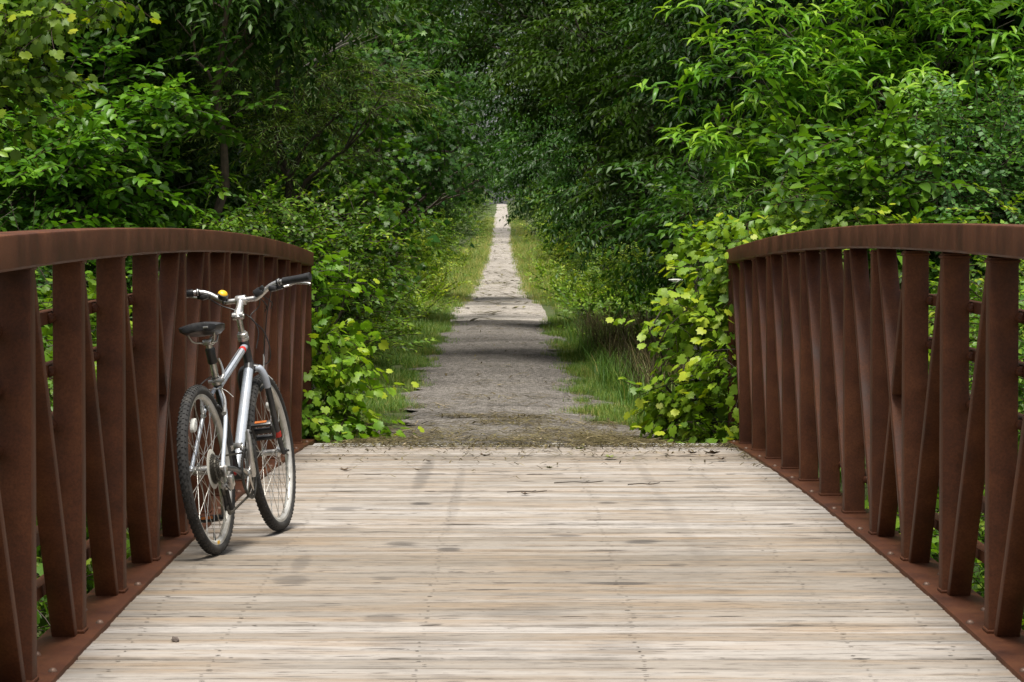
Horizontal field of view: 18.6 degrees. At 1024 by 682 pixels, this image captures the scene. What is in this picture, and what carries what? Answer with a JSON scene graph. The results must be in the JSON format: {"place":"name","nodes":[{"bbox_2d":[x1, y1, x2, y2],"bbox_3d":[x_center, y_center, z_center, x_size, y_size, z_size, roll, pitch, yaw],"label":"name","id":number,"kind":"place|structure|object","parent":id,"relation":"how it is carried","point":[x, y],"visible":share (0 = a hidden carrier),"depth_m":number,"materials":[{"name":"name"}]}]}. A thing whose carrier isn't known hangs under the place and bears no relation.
{"place":"outdoors","nodes":[
{"label":"outdoors","id":0,"kind":"place"},
{"bbox_2d":[444,0,540,204],"label":"sky","id":1,"kind":"structure","parent":0,"point":[511,199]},
{"bbox_2d":[363,204,627,439],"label":"path","id":2,"kind":"structure","parent":0,"point":[520,311],"depth_m":76.85,"materials":[{"name":"grey gravel"}]},
{"bbox_2d":[459,230,545,320],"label":"path litter","id":3,"kind":"object","parent":2,"relation":"on","point":[473,319],"visible":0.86,"depth_m":83.65,"materials":[{"name":"brown plant"}]},
{"bbox_2d":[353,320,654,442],"bbox_3d":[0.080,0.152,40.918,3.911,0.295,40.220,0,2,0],"label":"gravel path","id":4,"kind":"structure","parent":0,"point":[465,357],"depth_m":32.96,"materials":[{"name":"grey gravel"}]},
{"bbox_2d":[318,361,695,445],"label":"cut grass","id":5,"kind":"structure","parent":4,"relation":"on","point":[591,436],"depth_m":22.00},
{"bbox_2d":[37,204,1021,635],"bbox_3d":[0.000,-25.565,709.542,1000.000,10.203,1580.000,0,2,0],"label":"ground","id":6,"kind":"structure","parent":0,"point":[545,308],"depth_m":71.05,"materials":[{"name":"soil"}]},
{"bbox_2d":[3,29,53,217],"bbox_3d":[-6.471,-2.201,31.002,4.110,6.008,4.690,-1,2,-25],"label":"elm tree","id":7,"kind":"object","parent":6,"relation":"on","point":[29,63],"visible":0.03,"depth_m":31.45,"materials":[{"name":"green plant"}]},
{"bbox_2d":[36,335,52,637],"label":"grape vine","id":8,"kind":"object","parent":6,"relation":"on","point":[48,357],"visible":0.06,"depth_m":12.23,"materials":[{"name":"green plant"}]},
{"bbox_2d":[0,187,131,337],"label":"bush","id":9,"kind":"object","parent":6,"relation":"on","point":[46,273],"visible":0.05,"depth_m":21.88,"materials":[{"name":"green plant"}]},
{"bbox_2d":[37,283,96,636],"bbox_3d":[-3.323,1.143,15.336,2.875,3.340,4.562,0,2,-12],"label":"bush","id":10,"kind":"object","parent":6,"relation":"on","point":[50,385],"visible":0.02,"depth_m":14.96,"materials":[{"name":"green plant"}]},
{"bbox_2d":[0,0,160,168],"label":"maple sapling","id":11,"kind":"object","parent":6,"relation":"on","point":[33,35],"visible":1,"depth_m":20.71,"materials":[{"name":"green plant"}]},
{"bbox_2d":[35,266,161,638],"bbox_3d":[-2.752,1.107,18.575,2.482,3.330,3.852,0,2,0],"label":"grape vine","id":12,"kind":"object","parent":6,"relation":"on","point":[91,292],"visible":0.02,"depth_m":19.31,"materials":[{"name":"green plant"}]},
{"bbox_2d":[84,202,183,316],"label":"hedge bush","id":13,"kind":"object","parent":6,"relation":"on","point":[129,275],"visible":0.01,"depth_m":30.33,"materials":[{"name":"green plant"}]},
{"bbox_2d":[0,0,292,327],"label":"oval leaf tree","id":14,"kind":"object","parent":6,"relation":"on","point":[82,146],"visible":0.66,"depth_m":23.81,"materials":[{"name":"green plant"}]},
{"bbox_2d":[0,0,316,332],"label":"ash tree","id":15,"kind":"object","parent":6,"relation":"on","point":[195,171],"visible":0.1,"depth_m":39.78,"materials":[{"name":"green plant"}]},
{"bbox_2d":[84,6,303,234],"bbox_3d":[-5.987,-3.756,49.829,6.204,7.947,5.436,1,2,29],"label":"elm tree","id":16,"kind":"object","parent":6,"relation":"on","point":[239,165],"visible":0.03,"depth_m":49.49,"materials":[{"name":"green plant"}]},
{"bbox_2d":[0,0,474,326],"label":"woodland","id":17,"kind":"object","parent":6,"relation":"on","point":[237,168],"visible":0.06,"depth_m":46.95,"materials":[{"name":"green plant"}]},
{"bbox_2d":[38,0,438,230],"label":"slender tree","id":18,"kind":"object","parent":6,"relation":"on","point":[213,23],"visible":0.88,"depth_m":25.09,"materials":[{"name":"green plant"}]},
{"bbox_2d":[129,165,438,398],"bbox_3d":[-1.799,-0.201,23.639,2.486,2.233,2.293,0,2,0],"label":"mounded shrub","id":19,"kind":"object","parent":6,"relation":"on","point":[306,235],"visible":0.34,"depth_m":23.35,"materials":[{"name":"green plant"}]},
{"bbox_2d":[118,0,467,238],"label":"willow tree","id":20,"kind":"object","parent":6,"relation":"on","point":[276,114],"visible":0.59,"depth_m":32.93,"materials":[{"name":"green plant"}]},
{"bbox_2d":[229,86,445,347],"bbox_3d":[-2.060,-1.212,37.207,1.898,3.713,3.394,-1,2,-26],"label":"vine clad tree","id":21,"kind":"object","parent":6,"relation":"on","point":[384,197],"visible":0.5,"depth_m":36.93,"materials":[{"name":"green plant"}]},
{"bbox_2d":[306,8,378,64],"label":"dead branch","id":22,"kind":"object","parent":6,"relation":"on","point":[330,51],"visible":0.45,"depth_m":30.91,"materials":[{"name":"brown wood"}]},
{"bbox_2d":[280,160,418,308],"bbox_3d":[-3.702,-2.001,64.843,3.474,4.002,3.632,-1,2,-31],"label":"hedge bush","id":23,"kind":"object","parent":6,"relation":"on","point":[389,258],"visible":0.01,"depth_m":64.63,"materials":[{"name":"green plant"}]},
{"bbox_2d":[313,260,394,334],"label":"vine bush","id":24,"kind":"object","parent":6,"relation":"on","point":[385,292],"visible":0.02,"depth_m":44.44,"materials":[{"name":"green plant"}]},
{"bbox_2d":[264,0,446,244],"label":"maple tree","id":25,"kind":"object","parent":6,"relation":"on","point":[358,123],"visible":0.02,"depth_m":91.19,"materials":[{"name":"green plant"}]},
{"bbox_2d":[314,220,408,331],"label":"hedge bush","id":26,"kind":"object","parent":6,"relation":"on","point":[375,298],"visible":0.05,"depth_m":50.69,"materials":[{"name":"green plant"}]},
{"bbox_2d":[302,234,424,442],"bbox_3d":[-1.377,0.150,21.939,1.248,1.796,1.714,-1,2,-20],"label":"grape vine","id":27,"kind":"object","parent":6,"relation":"on","point":[328,360],"visible":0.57,"depth_m":21.80,"materials":[{"name":"green plant"}]},
{"bbox_2d":[307,217,419,318],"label":"hedge bush","id":28,"kind":"object","parent":6,"relation":"on","point":[392,302],"visible":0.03,"depth_m":57.19,"materials":[{"name":"green plant"}]},
{"bbox_2d":[282,6,452,250],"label":"elm tree","id":29,"kind":"object","parent":6,"relation":"on","point":[423,228],"depth_m":110.11,"materials":[{"name":"green plant"}]},
{"bbox_2d":[194,0,565,247],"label":"maple tree","id":30,"kind":"object","parent":6,"relation":"on","point":[443,83],"visible":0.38,"depth_m":59.18,"materials":[{"name":"green plant"}]},
{"bbox_2d":[364,225,416,300],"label":"hedge bush","id":31,"kind":"object","parent":6,"relation":"on","point":[399,271],"visible":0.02,"depth_m":73.15,"materials":[{"name":"green plant"}]},
{"bbox_2d":[321,249,478,395],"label":"weeds","id":32,"kind":"object","parent":6,"relation":"on","point":[417,297],"visible":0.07,"depth_m":69.86,"materials":[{"name":"green plant"}]},
{"bbox_2d":[338,0,480,234],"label":"maple tree","id":33,"kind":"object","parent":6,"relation":"on","point":[442,114],"visible":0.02,"depth_m":131.00,"materials":[{"name":"green plant"}]},
{"bbox_2d":[322,216,497,430],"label":"grass","id":34,"kind":"structure","parent":6,"relation":"on","point":[433,323],"depth_m":47.13,"materials":[{"name":"green plant"}]},
{"bbox_2d":[383,243,448,293],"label":"hedge bush","id":35,"kind":"object","parent":6,"relation":"on","point":[429,281],"visible":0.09,"depth_m":82.94,"materials":[{"name":"green plant"}]},
{"bbox_2d":[289,0,567,265],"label":"maple tree","id":36,"kind":"object","parent":6,"relation":"on","point":[423,199],"visible":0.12,"depth_m":77.28,"materials":[{"name":"green plant"}]},
{"bbox_2d":[394,230,466,285],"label":"hedge bush","id":37,"kind":"object","parent":6,"relation":"on","point":[431,261],"visible":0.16,"depth_m":94.85,"materials":[{"name":"green plant"}]},
{"bbox_2d":[404,222,465,276],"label":"hedge bush","id":38,"kind":"object","parent":6,"relation":"on","point":[438,256],"visible":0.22,"depth_m":109.84,"materials":[{"name":"green plant"}]},
{"bbox_2d":[408,212,470,265],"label":"hedge bush","id":39,"kind":"object","parent":6,"relation":"on","point":[451,255],"visible":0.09,"depth_m":129.91,"materials":[{"name":"green plant"}]},
{"bbox_2d":[405,3,479,250],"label":"ash tree","id":40,"kind":"object","parent":6,"relation":"on","point":[440,207],"visible":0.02,"depth_m":158.80,"materials":[{"name":"green plant"}]},
{"bbox_2d":[417,209,473,258],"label":"hedge bush","id":41,"kind":"object","parent":6,"relation":"on","point":[449,235],"visible":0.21,"depth_m":154.59,"materials":[{"name":"green plant"}]},
{"bbox_2d":[431,6,471,224],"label":"elm tree","id":42,"kind":"object","parent":6,"relation":"on","point":[440,144],"depth_m":198.89,"materials":[{"name":"green plant"}]},
{"bbox_2d":[426,1,483,209],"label":"maple tree","id":43,"kind":"object","parent":6,"relation":"on","point":[460,88],"visible":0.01,"depth_m":253.78,"materials":[{"name":"green plant"}]},
{"bbox_2d":[421,193,497,254],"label":"hedge bush","id":44,"kind":"object","parent":6,"relation":"on","point":[468,230],"visible":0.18,"depth_m":189.43,"materials":[{"name":"green plant"}]},
{"bbox_2d":[440,192,498,246],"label":"hedge bush","id":45,"kind":"object","parent":6,"relation":"on","point":[467,221],"visible":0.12,"depth_m":238.73,"materials":[{"name":"green plant"}]},
{"bbox_2d":[448,202,495,232],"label":"hedge bush","id":46,"kind":"object","parent":6,"relation":"on","point":[481,221],"visible":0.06,"depth_m":299.37,"materials":[{"name":"green plant"}]},
{"bbox_2d":[455,182,497,224],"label":"hedge bush","id":47,"kind":"object","parent":6,"relation":"on","point":[486,206],"visible":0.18,"depth_m":370.42,"materials":[{"name":"green plant"}]},
{"bbox_2d":[463,179,494,215],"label":"hedge bush","id":48,"kind":"object","parent":6,"relation":"on","point":[480,204],"visible":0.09,"depth_m":458.52,"materials":[{"name":"green plant"}]},
{"bbox_2d":[426,0,542,204],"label":"woodland","id":49,"kind":"object","parent":6,"relation":"on","point":[490,89],"depth_m":710.53,"materials":[{"name":"green plant"}]},
{"bbox_2d":[0,223,1023,681],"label":"footbridge","id":50,"kind":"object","parent":6,"relation":"on","point":[792,567],"visible":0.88,"depth_m":11.48,"materials":[{"name":"brown wood"}]},
{"bbox_2d":[171,636,178,641],"bbox_3d":[-1.062,0.940,9.874,0.027,0.021,0.020,1,2,16],"label":"pebble","id":51,"kind":"object","parent":50,"relation":"on","point":[175,639],"visible":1,"depth_m":9.87,"materials":[{"name":"stone"}]},
{"bbox_2d":[176,272,311,554],"bbox_3d":[-1.115,0.276,12.958,0.619,1.115,1.612,0,2,-9],"label":"bicycle","id":52,"kind":"object","parent":50,"relation":"on","point":[226,471],"visible":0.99,"depth_m":12.84,"materials":[{"name":"metal"}]},
{"bbox_2d":[312,443,718,445],"bbox_3d":[0.055,0.726,20.696,2.740,0.085,0.240,0,2,0],"label":"joint strip","id":53,"kind":"object","parent":50,"relation":"on","point":[315,444],"visible":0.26,"depth_m":20.70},
{"bbox_2d":[507,490,546,492],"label":"twig","id":54,"kind":"object","parent":50,"relation":"on","point":[527,491],"visible":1,"depth_m":15.68,"materials":[{"name":"wood"}]},
{"bbox_2d":[305,442,774,495],"bbox_3d":[0.091,0.722,17.960,2.766,0.118,5.310,0,2,0],"label":"deck debris","id":55,"kind":"object","parent":50,"relation":"on","point":[612,444],"visible":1,"depth_m":20.20,"materials":[{"name":"twigs"},{"name":"bark"},{"name":"dead leaves"}]},
{"bbox_2d":[554,480,601,482],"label":"twig","id":56,"kind":"object","parent":50,"relation":"on","point":[578,481],"visible":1,"depth_m":16.39,"materials":[{"name":"wood"}]},
{"bbox_2d":[628,482,659,484],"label":"twig","id":57,"kind":"object","parent":50,"relation":"on","point":[644,483],"visible":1,"depth_m":16.25,"materials":[{"name":"wood"}]},
{"bbox_2d":[703,450,718,453],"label":"fallen leaf","id":58,"kind":"object","parent":50,"relation":"on","point":[711,452],"visible":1,"depth_m":19.14,"materials":[{"name":"brown plant"}]},
{"bbox_2d":[475,24,560,230],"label":"ash tree","id":59,"kind":"object","parent":6,"relation":"on","point":[516,212],"visible":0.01,"depth_m":245.88,"materials":[{"name":"green plant"}]},
{"bbox_2d":[496,170,549,212],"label":"hedge bush","id":60,"kind":"object","parent":6,"relation":"on","point":[521,198],"visible":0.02,"depth_m":456.02,"materials":[{"name":"green plant"}]},
{"bbox_2d":[510,180,549,225],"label":"hedge bush","id":61,"kind":"object","parent":6,"relation":"on","point":[529,211],"visible":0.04,"depth_m":363.54,"materials":[{"name":"green plant"}]},
{"bbox_2d":[512,183,553,235],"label":"hedge bush","id":62,"kind":"object","parent":6,"relation":"on","point":[534,226],"visible":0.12,"depth_m":293.96,"materials":[{"name":"green plant"}]},
{"bbox_2d":[519,193,550,241],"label":"hedge bush","id":63,"kind":"object","parent":6,"relation":"on","point":[537,226],"visible":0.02,"depth_m":234.00,"materials":[{"name":"green plant"}]},
{"bbox_2d":[526,15,582,221],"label":"elm tree","id":64,"kind":"object","parent":6,"relation":"on","point":[548,167],"depth_m":196.93,"materials":[{"name":"green plant"}]},
{"bbox_2d":[528,186,581,255],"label":"hedge bush","id":65,"kind":"object","parent":6,"relation":"on","point":[534,215],"visible":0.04,"depth_m":183.98,"materials":[{"name":"green plant"}]},
{"bbox_2d":[520,16,590,254],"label":"ash tree","id":66,"kind":"object","parent":6,"relation":"on","point":[542,219],"visible":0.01,"depth_m":152.88,"materials":[{"name":"green plant"}]},
{"bbox_2d":[528,218,596,261],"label":"hedge bush","id":67,"kind":"object","parent":6,"relation":"on","point":[546,237],"visible":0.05,"depth_m":149.87,"materials":[{"name":"green plant"}]},
{"bbox_2d":[536,218,593,268],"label":"hedge bush","id":68,"kind":"object","parent":6,"relation":"on","point":[557,249],"visible":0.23,"depth_m":124.82,"materials":[{"name":"green plant"}]},
{"bbox_2d":[542,237,605,277],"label":"hedge bush","id":69,"kind":"object","parent":6,"relation":"on","point":[565,268],"visible":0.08,"depth_m":105.76,"materials":[{"name":"green plant"}]},
{"bbox_2d":[529,8,636,258],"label":"maple tree","id":70,"kind":"object","parent":6,"relation":"on","point":[546,241],"visible":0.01,"depth_m":125.53,"materials":[{"name":"green plant"}]},
{"bbox_2d":[525,7,663,275],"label":"elm tree","id":71,"kind":"object","parent":6,"relation":"on","point":[582,201],"depth_m":102.60,"materials":[{"name":"green plant"}]},
{"bbox_2d":[553,207,642,285],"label":"hedge bush","id":72,"kind":"object","parent":6,"relation":"on","point":[610,238],"visible":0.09,"depth_m":92.77,"materials":[{"name":"green plant"}]},
{"bbox_2d":[557,237,657,295],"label":"hedge bush","id":73,"kind":"object","parent":6,"relation":"on","point":[594,267],"visible":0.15,"depth_m":81.99,"materials":[{"name":"green plant"}]},
{"bbox_2d":[506,218,710,442],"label":"grass","id":74,"kind":"structure","parent":6,"relation":"on","point":[593,387],"depth_m":44.93,"materials":[{"name":"green plant"}]},
{"bbox_2d":[449,0,811,291],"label":"ash tree","id":75,"kind":"object","parent":6,"relation":"on","point":[521,136],"visible":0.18,"depth_m":54.26,"materials":[{"name":"green plant"}]},
{"bbox_2d":[542,0,718,286],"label":"ash tree","id":76,"kind":"object","parent":6,"relation":"on","point":[601,247],"visible":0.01,"depth_m":85.55,"materials":[{"name":"green plant"}]},
{"bbox_2d":[587,242,681,306],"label":"hedge bush","id":77,"kind":"object","parent":6,"relation":"on","point":[625,259],"visible":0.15,"depth_m":71.95,"materials":[{"name":"green plant"}]},
{"bbox_2d":[561,315,727,427],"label":"long grass","id":78,"kind":"structure","parent":6,"relation":"on","point":[610,373],"depth_m":33.70,"materials":[{"name":"green plant"}]},
{"bbox_2d":[566,300,727,400],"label":"tall weeds","id":79,"kind":"object","parent":6,"relation":"on","point":[614,333],"visible":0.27,"depth_m":38.72,"materials":[{"name":"green plant"}]},
{"bbox_2d":[379,0,927,282],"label":"ash tree","id":80,"kind":"object","parent":6,"relation":"on","point":[543,71],"visible":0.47,"depth_m":38.95,"materials":[{"name":"green plant"}]},
{"bbox_2d":[620,220,694,326],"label":"hedge bush","id":81,"kind":"object","parent":6,"relation":"on","point":[657,280],"depth_m":55.05,"materials":[{"name":"green plant"}]},
{"bbox_2d":[551,1,769,275],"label":"maple tree","id":82,"kind":"object","parent":6,"relation":"on","point":[646,145],"depth_m":70.42,"materials":[{"name":"green plant"}]},
{"bbox_2d":[627,249,706,313],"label":"hedge bush","id":83,"kind":"object","parent":6,"relation":"on","point":[655,288],"visible":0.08,"depth_m":62.88,"materials":[{"name":"green plant"}]},
{"bbox_2d":[605,213,738,442],"bbox_3d":[1.373,0.062,21.972,1.253,1.934,2.253,-1,2,-23],"label":"grape vine","id":84,"kind":"object","parent":6,"relation":"on","point":[706,316],"visible":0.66,"depth_m":21.83,"materials":[{"name":"green plant"}]},
{"bbox_2d":[669,279,682,374],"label":"umbel flower","id":85,"kind":"object","parent":6,"relation":"on","point":[676,280],"visible":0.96,"depth_m":25.99,"materials":[{"name":"white plant"}]},
{"bbox_2d":[518,249,865,465],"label":"weeds","id":86,"kind":"object","parent":6,"relation":"on","point":[583,296],"visible":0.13,"depth_m":68.90,"materials":[{"name":"green plant"}]},
{"bbox_2d":[689,266,703,414],"bbox_3d":[1.413,0.085,24.016,0.110,1.316,0.090,0,2,0],"label":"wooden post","id":87,"kind":"object","parent":6,"relation":"on","point":[695,346],"visible":0.14,"depth_m":23.97,"materials":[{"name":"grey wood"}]},
{"bbox_2d":[558,0,967,320],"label":"ash tree","id":88,"kind":"object","parent":6,"relation":"on","point":[659,211],"visible":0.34,"depth_m":31.33,"materials":[{"name":"green plant"}]},
{"bbox_2d":[657,132,888,305],"bbox_3d":[2.052,-0.304,23.276,2.108,2.522,1.929,1,2,24],"label":"bank shrub","id":89,"kind":"object","parent":6,"relation":"on","point":[740,210],"visible":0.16,"depth_m":23.36,"materials":[{"name":"green plant"}]},
{"bbox_2d":[549,0,1023,324],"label":"woodland","id":90,"kind":"object","parent":6,"relation":"on","point":[1017,19],"visible":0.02,"depth_m":33.56,"materials":[{"name":"green plant"}]},
{"bbox_2d":[630,0,1023,322],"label":"lance leaf tree","id":91,"kind":"object","parent":6,"relation":"on","point":[853,54],"visible":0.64,"depth_m":23.86,"materials":[{"name":"green plant"}]},
{"bbox_2d":[689,187,964,293],"bbox_3d":[2.221,-0.071,21.967,1.997,2.019,1.181,0,2,0],"label":"yellow vine","id":92,"kind":"object","parent":6,"relation":"on","point":[788,219],"visible":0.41,"depth_m":21.70,"materials":[{"name":"green plant"}]},
{"bbox_2d":[743,1,958,258],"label":"elm tree","id":93,"kind":"object","parent":6,"relation":"on","point":[852,117],"visible":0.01,"depth_m":46.48,"materials":[{"name":"green plant"}]},
{"bbox_2d":[688,78,1022,293],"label":"elm sapling","id":94,"kind":"object","parent":6,"relation":"on","point":[846,169],"visible":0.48,"depth_m":21.95,"materials":[{"name":"green plant"}]},
{"bbox_2d":[816,40,1023,325],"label":"round leaf shrub","id":95,"kind":"object","parent":6,"relation":"on","point":[982,203],"visible":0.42,"depth_m":22.46,"materials":[{"name":"green plant"}]},
{"bbox_2d":[824,0,1023,324],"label":"ash tree","id":96,"kind":"object","parent":6,"relation":"on","point":[988,23],"visible":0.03,"depth_m":32.48,"materials":[{"name":"green plant"}]},
{"bbox_2d":[840,266,1023,621],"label":"grape vine","id":97,"kind":"object","parent":6,"relation":"on","point":[935,548],"visible":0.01,"depth_m":18.70,"materials":[{"name":"green plant"}]},
{"bbox_2d":[865,183,1023,489],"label":"bush","id":98,"kind":"object","parent":6,"relation":"on","point":[978,291],"visible":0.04,"depth_m":20.09,"materials":[{"name":"green plant"}]},
{"bbox_2d":[897,269,1023,629],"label":"bush","id":99,"kind":"object","parent":6,"relation":"on","point":[973,287],"visible":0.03,"depth_m":16.13,"materials":[{"name":"green plant"}]},
{"bbox_2d":[969,295,1023,386],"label":"bush","id":100,"kind":"object","parent":6,"relation":"on","point":[1020,341],"visible":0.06,"depth_m":17.95,"materials":[{"name":"green plant"}]},
{"bbox_2d":[1018,410,1023,624],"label":"grape vine","id":101,"kind":"object","parent":6,"relation":"on","point":[1018,449],"visible":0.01,"depth_m":13.99,"materials":[{"name":"green plant"}]}
]}

